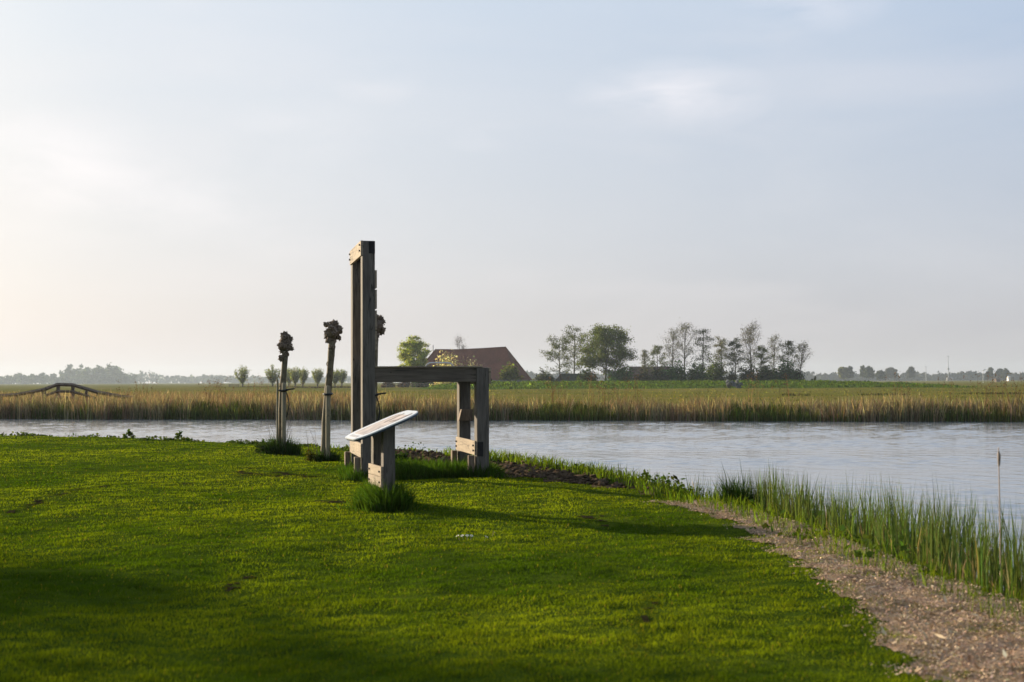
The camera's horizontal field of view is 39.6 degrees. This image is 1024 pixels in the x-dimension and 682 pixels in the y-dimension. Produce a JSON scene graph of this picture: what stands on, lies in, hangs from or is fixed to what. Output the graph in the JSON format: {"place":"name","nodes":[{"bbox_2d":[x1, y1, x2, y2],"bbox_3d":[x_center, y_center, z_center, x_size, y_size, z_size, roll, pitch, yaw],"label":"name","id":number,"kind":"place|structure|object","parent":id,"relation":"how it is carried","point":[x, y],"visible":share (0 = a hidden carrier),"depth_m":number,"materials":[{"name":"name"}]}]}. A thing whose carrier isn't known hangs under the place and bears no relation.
{"place":"outdoors","nodes":[
{"label":"outdoors","id":0,"kind":"place"},
{"bbox_2d":[0,435,1023,681],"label":"ground","id":1,"kind":"structure","parent":0,"point":[769,662],"depth_m":11.42,"materials":[{"name":"green plant"}]},
{"bbox_2d":[122,429,135,437],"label":"weed clump","id":2,"kind":"object","parent":1,"relation":"on","point":[129,432],"visible":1,"depth_m":40.32,"materials":[{"name":"green plant"}]},
{"bbox_2d":[174,431,182,440],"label":"weed clump","id":3,"kind":"object","parent":1,"relation":"on","point":[178,436],"visible":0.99,"depth_m":38.85,"materials":[{"name":"green plant"}]},
{"bbox_2d":[251,439,274,453],"bbox_3d":[-5.515,2.375,32.054,0.780,0.420,0.507,0,-2,0],"label":"weed clump","id":4,"kind":"object","parent":1,"relation":"on","point":[259,446],"visible":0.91,"depth_m":31.98,"materials":[{"name":"green plant"}]},
{"bbox_2d":[276,379,277,440],"bbox_3d":[-5.269,1.800,31.931,0.046,1.894,0.046,0,-2,0],"label":"tree stake","id":5,"kind":"object","parent":1,"relation":"on","point":[276,409],"visible":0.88,"depth_m":31.92,"materials":[{"name":"wood"}]},
{"bbox_2d":[261,432,305,455],"bbox_3d":[-5.157,2.239,32.002,1.205,0.698,1.020,0,-2,-17],"label":"grass tuft","id":6,"kind":"object","parent":1,"relation":"on","point":[291,449],"visible":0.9,"depth_m":31.83,"materials":[{"name":"green plant"}]},
{"bbox_2d":[277,331,293,446],"bbox_3d":[-5.113,1.234,32.045,0.390,2.939,0.387,1,-2,-29],"label":"pollard willow","id":7,"kind":"object","parent":1,"relation":"on","point":[285,344],"visible":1,"depth_m":31.99,"materials":[{"name":"brown plant"}]},
{"bbox_2d":[278,383,294,451],"bbox_3d":[-5.098,1.840,31.936,0.274,1.814,0.409,1,-2,-43],"label":"tree stake","id":8,"kind":"object","parent":1,"relation":"on","point":[284,394],"visible":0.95,"depth_m":31.90,"materials":[{"name":"brown wood"}]},
{"bbox_2d":[267,418,317,454],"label":"dry stalks","id":9,"kind":"object","parent":1,"relation":"on","point":[289,435],"visible":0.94,"depth_m":31.90,"materials":[{"name":"plant"}]},
{"bbox_2d":[304,449,317,460],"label":"weed clump","id":10,"kind":"object","parent":1,"relation":"on","point":[310,457],"visible":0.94,"depth_m":28.72,"materials":[{"name":"green plant"}]},
{"bbox_2d":[313,446,342,461],"bbox_3d":[-3.739,2.238,28.829,0.848,0.478,0.725,0,-2,0],"label":"grass tuft","id":11,"kind":"object","parent":1,"relation":"on","point":[333,456],"visible":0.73,"depth_m":28.68,"materials":[{"name":"green plant"}]},
{"bbox_2d":[323,385,332,460],"bbox_3d":[-3.728,1.771,28.803,0.216,1.746,0.314,0,-2,0],"label":"tree stake","id":12,"kind":"object","parent":1,"relation":"on","point":[327,394],"visible":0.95,"depth_m":28.71,"materials":[{"name":"brown wood"}]},
{"bbox_2d":[320,319,342,457],"bbox_3d":[-3.654,1.077,28.904,0.407,3.048,0.442,-1,-2,35],"label":"pollard willow","id":13,"kind":"object","parent":1,"relation":"on","point":[333,331],"visible":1,"depth_m":28.82,"materials":[{"name":"brown plant"}]},
{"bbox_2d":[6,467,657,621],"bbox_3d":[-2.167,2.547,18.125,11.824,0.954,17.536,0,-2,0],"label":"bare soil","id":14,"kind":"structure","parent":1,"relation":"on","point":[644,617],"depth_m":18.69,"materials":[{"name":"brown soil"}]},
{"bbox_2d":[327,460,367,481],"bbox_3d":[-2.597,2.080,24.091,1.080,0.492,2.774,0,-2,-8],"label":"grass tuft","id":15,"kind":"object","parent":1,"relation":"on","point":[348,473],"visible":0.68,"depth_m":23.14,"materials":[{"name":"green plant"}]},
{"bbox_2d":[375,314,385,400],"bbox_3d":[-2.731,1.009,28.560,0.374,3.111,0.393,-1,-2,20],"label":"pollard willow","id":16,"kind":"object","parent":1,"relation":"on","point":[381,330],"visible":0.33,"depth_m":28.55,"materials":[{"name":"brown plant"}]},
{"bbox_2d":[375,387,385,421],"bbox_3d":[-2.732,1.757,28.458,0.266,1.703,0.402,1,-2,-42],"label":"tree stake","id":17,"kind":"object","parent":1,"relation":"on","point":[376,394],"visible":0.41,"depth_m":28.42,"materials":[{"name":"brown wood"}]},
{"bbox_2d":[334,467,427,513],"bbox_3d":[-1.622,1.826,18.041,1.270,0.618,1.812,0,-2,0],"label":"grass tuft","id":18,"kind":"object","parent":1,"relation":"on","point":[368,497],"visible":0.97,"depth_m":17.58,"materials":[{"name":"green plant"}]},
{"bbox_2d":[345,410,417,493],"bbox_3d":[-1.664,1.634,18.102,0.837,1.487,1.045,0,-2,-17],"label":"information panel","id":19,"kind":"object","parent":1,"relation":"on","point":[381,433],"visible":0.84,"depth_m":17.78,"materials":[{"name":"wood"}]},
{"bbox_2d":[395,449,409,460],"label":"weed clump","id":20,"kind":"object","parent":1,"relation":"on","point":[400,455],"visible":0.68,"depth_m":28.40,"materials":[{"name":"green plant"}]},
{"bbox_2d":[344,240,491,474],"bbox_3d":[-1.642,0.470,24.402,2.295,4.179,1.995,0,-2,-12],"label":"giant chair","id":21,"kind":"object","parent":1,"relation":"on","point":[366,373],"visible":0.81,"depth_m":23.59,"materials":[{"name":"wood"}]},
{"bbox_2d":[360,452,512,479],"bbox_3d":[-1.417,2.105,24.335,2.685,0.520,2.484,0,-2,-13],"label":"grass tuft","id":22,"kind":"object","parent":1,"relation":"on","point":[422,469],"visible":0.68,"depth_m":23.51,"materials":[{"name":"green plant"}]},
{"bbox_2d":[0,431,950,577],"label":"bank weeds","id":23,"kind":"object","parent":1,"relation":"on","point":[346,448],"visible":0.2,"depth_m":20.34,"materials":[{"name":"green plant"}]},
{"bbox_2d":[448,454,510,478],"bbox_3d":[-0.655,2.100,24.580,1.129,0.540,2.778,0,-2,-11],"label":"grass tuft","id":24,"kind":"object","parent":1,"relation":"on","point":[486,472],"visible":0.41,"depth_m":23.49,"materials":[{"name":"green plant"}]},
{"bbox_2d":[395,449,670,494],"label":"bank soil","id":25,"kind":"structure","parent":1,"relation":"on","point":[524,466],"depth_m":24.34,"materials":[{"name":"brown soil"}]},
{"bbox_2d":[309,442,1023,624],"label":"bank grass","id":26,"kind":"structure","parent":1,"relation":"on","point":[639,482],"depth_m":16.33,"materials":[{"name":"green plant"}]},
{"bbox_2d":[710,457,768,507],"bbox_3d":[3.004,2.002,18.593,0.966,1.092,0.969,-1,-2,15],"label":"reed clump","id":27,"kind":"object","parent":1,"relation":"on","point":[735,491],"visible":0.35,"depth_m":18.44,"materials":[{"name":"green plant"}]},
{"bbox_2d":[685,459,1023,601],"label":"reeds","id":28,"kind":"object","parent":1,"relation":"on","point":[956,551],"visible":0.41,"depth_m":13.74,"materials":[{"name":"green plant"}]},
{"bbox_2d":[997,447,1000,591],"bbox_3d":[3.882,1.555,11.310,0.025,1.416,0.025,0,-2,0],"label":"cattail","id":29,"kind":"object","parent":1,"relation":"on","point":[999,457],"visible":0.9,"depth_m":11.31,"materials":[{"name":"plant"}]},
{"bbox_2d":[0,419,1023,586],"bbox_3d":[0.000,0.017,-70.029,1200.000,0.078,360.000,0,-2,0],"label":"water","id":30,"kind":"structure","parent":0,"point":[961,456],"depth_m":43.42,"materials":[{"name":"grey liquid"}]},
{"bbox_2d":[0,380,1023,421],"bbox_3d":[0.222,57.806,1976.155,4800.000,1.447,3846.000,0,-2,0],"label":"field","id":31,"kind":"structure","parent":0,"point":[162,387],"depth_m":216.10,"materials":[{"name":"plant"}]},
{"bbox_2d":[0,383,134,401],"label":"footbridge","id":32,"kind":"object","parent":31,"relation":"on","point":[73,386],"visible":0.46,"depth_m":83.80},
{"bbox_2d":[0,362,137,383],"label":"woods","id":33,"kind":"object","parent":31,"relation":"on","point":[98,375],"visible":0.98,"depth_m":2431.96,"materials":[{"name":"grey plant"}]},
{"bbox_2d":[234,365,248,385],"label":"willow","id":34,"kind":"object","parent":31,"relation":"on","point":[242,375],"visible":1,"depth_m":444.81,"materials":[{"name":"green plant"}]},
{"bbox_2d":[129,370,398,382],"bbox_3d":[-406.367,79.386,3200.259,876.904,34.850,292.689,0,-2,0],"label":"woods","id":35,"kind":"object","parent":31,"relation":"on","point":[155,378],"visible":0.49,"depth_m":3156.83,"materials":[{"name":"green plant"}]},
{"bbox_2d":[264,364,280,385],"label":"willow","id":36,"kind":"object","parent":31,"relation":"on","point":[273,375],"visible":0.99,"depth_m":437.81,"materials":[{"name":"green plant"}]},
{"bbox_2d":[286,368,294,384],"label":"willow","id":37,"kind":"object","parent":31,"relation":"on","point":[288,374],"visible":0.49,"depth_m":475.44,"materials":[{"name":"green plant"}]},
{"bbox_2d":[288,366,301,385],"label":"willow","id":38,"kind":"object","parent":31,"relation":"on","point":[296,376],"visible":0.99,"depth_m":444.65,"materials":[{"name":"green plant"}]},
{"bbox_2d":[298,366,308,385],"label":"willow","id":39,"kind":"object","parent":31,"relation":"on","point":[303,378],"visible":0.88,"depth_m":451.53,"materials":[{"name":"green plant"}]},
{"bbox_2d":[311,367,323,385],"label":"willow","id":40,"kind":"object","parent":31,"relation":"on","point":[318,375],"visible":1,"depth_m":455.07,"materials":[{"name":"green plant"}]},
{"bbox_2d":[332,368,342,385],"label":"willow","id":41,"kind":"object","parent":31,"relation":"on","point":[337,376],"visible":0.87,"depth_m":465.04,"materials":[{"name":"green plant"}]},
{"bbox_2d":[339,369,347,385],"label":"willow","id":42,"kind":"object","parent":31,"relation":"on","point":[343,377],"visible":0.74,"depth_m":472.12,"materials":[{"name":"green plant"}]},
{"bbox_2d":[381,382,394,387],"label":"bush","id":43,"kind":"object","parent":31,"relation":"on","point":[383,385],"visible":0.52,"depth_m":391.10,"materials":[{"name":"green plant"}]},
{"bbox_2d":[386,383,432,387],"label":"yard fence","id":44,"kind":"object","parent":31,"relation":"on","point":[403,385],"visible":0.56,"depth_m":359.72,"materials":[{"name":"grey wood"}]},
{"bbox_2d":[396,335,429,386],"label":"lime tree","id":45,"kind":"object","parent":31,"relation":"on","point":[414,347],"visible":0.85,"depth_m":390.63,"materials":[{"name":"green plant"}]},
{"bbox_2d":[412,382,436,386],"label":"bush","id":46,"kind":"object","parent":31,"relation":"on","point":[426,385],"visible":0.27,"depth_m":379.12,"materials":[{"name":"green plant"}]},
{"bbox_2d":[429,349,460,384],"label":"blossom shrub","id":47,"kind":"object","parent":31,"relation":"on","point":[439,356],"visible":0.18,"depth_m":363.38,"materials":[{"name":"yellow plant"}]},
{"bbox_2d":[454,334,467,348],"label":"bare tree","id":48,"kind":"object","parent":31,"relation":"on","point":[458,340],"visible":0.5,"depth_m":440.25,"materials":[{"name":"grey plant"}]},
{"bbox_2d":[411,347,531,386],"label":"farmhouse","id":49,"kind":"object","parent":31,"relation":"on","point":[490,357],"visible":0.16,"depth_m":401.23,"materials":[{"name":"red tile"}]},
{"bbox_2d":[462,355,481,365],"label":"bush","id":50,"kind":"object","parent":31,"relation":"on","point":[470,363],"visible":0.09,"depth_m":361.74,"materials":[{"name":"green plant"}]},
{"bbox_2d":[496,360,522,379],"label":"bush","id":51,"kind":"object","parent":31,"relation":"on","point":[509,373],"visible":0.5,"depth_m":351.25,"materials":[{"name":"green plant"}]},
{"bbox_2d":[0,371,1023,421],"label":"reed belt","id":52,"kind":"object","parent":31,"relation":"on","point":[155,405],"visible":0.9,"depth_m":73.49,"materials":[{"name":"beige plant"}]},
{"bbox_2d":[1,379,1023,406],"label":"pasture tussocks","id":53,"kind":"object","parent":31,"relation":"on","point":[529,384],"visible":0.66,"depth_m":297.05,"materials":[{"name":"green plant"}]},
{"bbox_2d":[532,368,548,380],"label":"bush","id":54,"kind":"object","parent":31,"relation":"on","point":[542,377],"visible":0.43,"depth_m":429.78,"materials":[{"name":"green plant"}]},
{"bbox_2d":[544,374,556,381],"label":"bush","id":55,"kind":"object","parent":31,"relation":"on","point":[549,379],"visible":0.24,"depth_m":394.62,"materials":[{"name":"green plant"}]},
{"bbox_2d":[539,333,579,379],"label":"alder tree","id":56,"kind":"object","parent":31,"relation":"on","point":[555,345],"visible":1,"depth_m":397.85,"materials":[{"name":"green plant"}]},
{"bbox_2d":[554,373,579,381],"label":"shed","id":57,"kind":"structure","parent":31,"relation":"on","point":[572,377],"depth_m":398.15,"materials":[{"name":"black"}]},
{"bbox_2d":[558,324,588,373],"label":"alder tree","id":58,"kind":"object","parent":31,"relation":"on","point":[575,364],"visible":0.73,"depth_m":411.75,"materials":[{"name":"green plant"}]},
{"bbox_2d":[575,367,599,380],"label":"bush","id":59,"kind":"object","parent":31,"relation":"on","point":[586,376],"visible":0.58,"depth_m":393.26,"materials":[{"name":"green plant"}]},
{"bbox_2d":[575,323,639,380],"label":"maple tree","id":60,"kind":"object","parent":31,"relation":"on","point":[600,341],"visible":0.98,"depth_m":399.50,"materials":[{"name":"green plant"}]},
{"bbox_2d":[604,360,635,380],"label":"bush","id":61,"kind":"object","parent":31,"relation":"on","point":[619,375],"visible":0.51,"depth_m":394.88,"materials":[{"name":"green plant"}]},
{"bbox_2d":[630,369,656,380],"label":"bush","id":62,"kind":"object","parent":31,"relation":"on","point":[645,376],"visible":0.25,"depth_m":389.11,"materials":[{"name":"green plant"}]},
{"bbox_2d":[638,349,651,372],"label":"sapling","id":63,"kind":"object","parent":31,"relation":"on","point":[643,359],"visible":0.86,"depth_m":419.67,"materials":[{"name":"green plant"}]},
{"bbox_2d":[629,366,669,379],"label":"long barn","id":64,"kind":"structure","parent":31,"relation":"on","point":[635,370],"depth_m":423.58,"materials":[{"name":"brick"}]},
{"bbox_2d":[644,346,666,374],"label":"alder tree","id":65,"kind":"object","parent":31,"relation":"on","point":[654,352],"visible":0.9,"depth_m":414.56,"materials":[{"name":"green plant"}]},
{"bbox_2d":[649,367,671,380],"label":"bush","id":66,"kind":"object","parent":31,"relation":"on","point":[658,375],"visible":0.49,"depth_m":391.21,"materials":[{"name":"green plant"}]},
{"bbox_2d":[657,323,681,366],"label":"bare tree","id":67,"kind":"object","parent":31,"relation":"on","point":[673,336],"visible":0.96,"depth_m":410.01,"materials":[{"name":"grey plant"}]},
{"bbox_2d":[661,357,688,380],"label":"bush","id":68,"kind":"object","parent":31,"relation":"on","point":[675,375],"visible":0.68,"depth_m":393.00,"materials":[{"name":"green plant"}]},
{"bbox_2d":[667,322,699,370],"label":"bare tree","id":69,"kind":"object","parent":31,"relation":"on","point":[685,328],"visible":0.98,"depth_m":407.92,"materials":[{"name":"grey plant"}]},
{"bbox_2d":[684,328,715,370],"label":"larch tree","id":70,"kind":"object","parent":31,"relation":"on","point":[702,345],"visible":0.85,"depth_m":403.44,"materials":[{"name":"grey plant"}]},
{"bbox_2d":[684,358,715,380],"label":"bush","id":71,"kind":"object","parent":31,"relation":"on","point":[696,374],"visible":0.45,"depth_m":391.81,"materials":[{"name":"green plant"}]},
{"bbox_2d":[704,353,729,380],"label":"bush","id":72,"kind":"object","parent":31,"relation":"on","point":[718,371],"visible":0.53,"depth_m":396.80,"materials":[{"name":"green plant"}]},
{"bbox_2d":[711,334,734,374],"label":"alder tree","id":73,"kind":"object","parent":31,"relation":"on","point":[720,342],"visible":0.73,"depth_m":409.58,"materials":[{"name":"green plant"}]},
{"bbox_2d":[724,371,739,380],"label":"bush","id":74,"kind":"object","parent":31,"relation":"on","point":[731,377],"visible":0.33,"depth_m":394.97,"materials":[{"name":"green plant"}]},
{"bbox_2d":[720,337,748,376],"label":"alder tree","id":75,"kind":"object","parent":31,"relation":"on","point":[733,359],"visible":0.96,"depth_m":399.68,"materials":[{"name":"green plant"}]},
{"bbox_2d":[737,364,755,380],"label":"bush","id":76,"kind":"object","parent":31,"relation":"on","point":[745,374],"visible":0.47,"depth_m":395.89,"materials":[{"name":"green plant"}]},
{"bbox_2d":[736,318,764,369],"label":"twiggy tree","id":77,"kind":"object","parent":31,"relation":"on","point":[750,337],"visible":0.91,"depth_m":403.85,"materials":[{"name":"green plant"}]},
{"bbox_2d":[742,345,779,375],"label":"alder tree","id":78,"kind":"object","parent":31,"relation":"on","point":[763,351],"visible":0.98,"depth_m":395.31,"materials":[{"name":"green plant"}]},
{"bbox_2d":[751,362,778,380],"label":"bush","id":79,"kind":"object","parent":31,"relation":"on","point":[768,374],"visible":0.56,"depth_m":394.33,"materials":[{"name":"green plant"}]},
{"bbox_2d":[767,331,780,371],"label":"bare tree","id":80,"kind":"object","parent":31,"relation":"on","point":[772,347],"visible":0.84,"depth_m":408.08,"materials":[{"name":"green plant"}]},
{"bbox_2d":[526,369,1023,380],"bbox_3d":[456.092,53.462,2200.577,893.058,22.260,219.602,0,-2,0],"label":"woods","id":81,"kind":"object","parent":31,"relation":"on","point":[966,375],"visible":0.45,"depth_m":2150.30,"materials":[{"name":"green plant"}]},
{"bbox_2d":[769,348,801,380],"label":"tree","id":82,"kind":"object","parent":31,"relation":"on","point":[788,371],"visible":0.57,"depth_m":390.22,"materials":[{"name":"green plant"}]},
{"bbox_2d":[776,340,799,376],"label":"alder tree","id":83,"kind":"object","parent":31,"relation":"on","point":[788,347],"visible":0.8,"depth_m":404.81,"materials":[{"name":"green plant"}]},
{"bbox_2d":[794,367,807,380],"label":"bush","id":84,"kind":"object","parent":31,"relation":"on","point":[799,373],"visible":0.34,"depth_m":392.61,"materials":[{"name":"green plant"}]},
{"bbox_2d":[792,340,812,372],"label":"bare tree","id":85,"kind":"object","parent":31,"relation":"on","point":[801,358],"visible":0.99,"depth_m":401.76,"materials":[{"name":"green plant"}]},
{"bbox_2d":[836,367,849,380],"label":"distant tree","id":86,"kind":"object","parent":31,"relation":"on","point":[843,373],"visible":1,"depth_m":1357.35,"materials":[{"name":"green plant"}]},
{"bbox_2d":[848,366,853,380],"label":"distant tree","id":87,"kind":"object","parent":31,"relation":"on","point":[851,372],"visible":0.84,"depth_m":1408.72,"materials":[{"name":"green plant"}]},
{"bbox_2d":[860,365,864,380],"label":"distant tree","id":88,"kind":"object","parent":31,"relation":"on","point":[862,367],"visible":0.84,"depth_m":1443.43,"materials":[{"name":"green plant"}]},
{"bbox_2d":[863,365,874,378],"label":"distant tree","id":89,"kind":"object","parent":31,"relation":"on","point":[868,371],"visible":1,"depth_m":1407.95,"materials":[{"name":"green plant"}]},
{"bbox_2d":[875,370,886,380],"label":"distant tree","id":90,"kind":"object","parent":31,"relation":"on","point":[880,374],"visible":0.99,"depth_m":1424.69,"materials":[{"name":"green plant"}]},
{"bbox_2d":[884,367,897,378],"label":"distant tree","id":91,"kind":"object","parent":31,"relation":"on","point":[890,372],"visible":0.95,"depth_m":1696.23,"materials":[{"name":"green plant"}]},
{"bbox_2d":[906,366,915,380],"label":"distant tree","id":92,"kind":"object","parent":31,"relation":"on","point":[911,372],"visible":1,"depth_m":1663.09,"materials":[{"name":"green plant"}]},
{"bbox_2d":[985,371,989,380],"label":"distant tree","id":93,"kind":"object","parent":31,"relation":"on","point":[986,375],"visible":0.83,"depth_m":1528.02,"materials":[{"name":"green plant"}]},
{"bbox_2d":[988,367,993,380],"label":"distant tree","id":94,"kind":"object","parent":31,"relation":"on","point":[990,369],"visible":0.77,"depth_m":1612.80,"materials":[{"name":"green plant"}]},
{"bbox_2d":[995,368,1001,377],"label":"distant tree","id":95,"kind":"object","parent":31,"relation":"on","point":[998,371],"visible":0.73,"depth_m":1629.13,"materials":[{"name":"green plant"}]},
{"bbox_2d":[1000,368,1009,377],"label":"distant tree","id":96,"kind":"object","parent":31,"relation":"on","point":[1004,371],"visible":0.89,"depth_m":1612.10,"materials":[{"name":"green plant"}]},
{"bbox_2d":[0,0,1023,383],"label":"sky","id":97,"kind":"structure","parent":0,"point":[186,186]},
{"bbox_2d":[416,381,968,388],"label":"dike","id":98,"kind":"structure","parent":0,"point":[616,387],"depth_m":300.19,"materials":[{"name":"green plant"}]},
{"bbox_2d":[492,380,536,381],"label":"yard fence","id":99,"kind":"object","parent":98,"relation":"on","point":[512,380],"visible":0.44,"depth_m":343.77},
{"bbox_2d":[726,379,742,387],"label":"stone heap","id":100,"kind":"object","parent":98,"relation":"on","point":[736,383],"visible":0.95,"depth_m":289.31,"materials":[{"name":"grey stone"}]},
{"bbox_2d":[643,499,1023,681],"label":"path","id":101,"kind":"structure","parent":0,"point":[952,626],"depth_m":9.77,"materials":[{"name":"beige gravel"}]}
]}

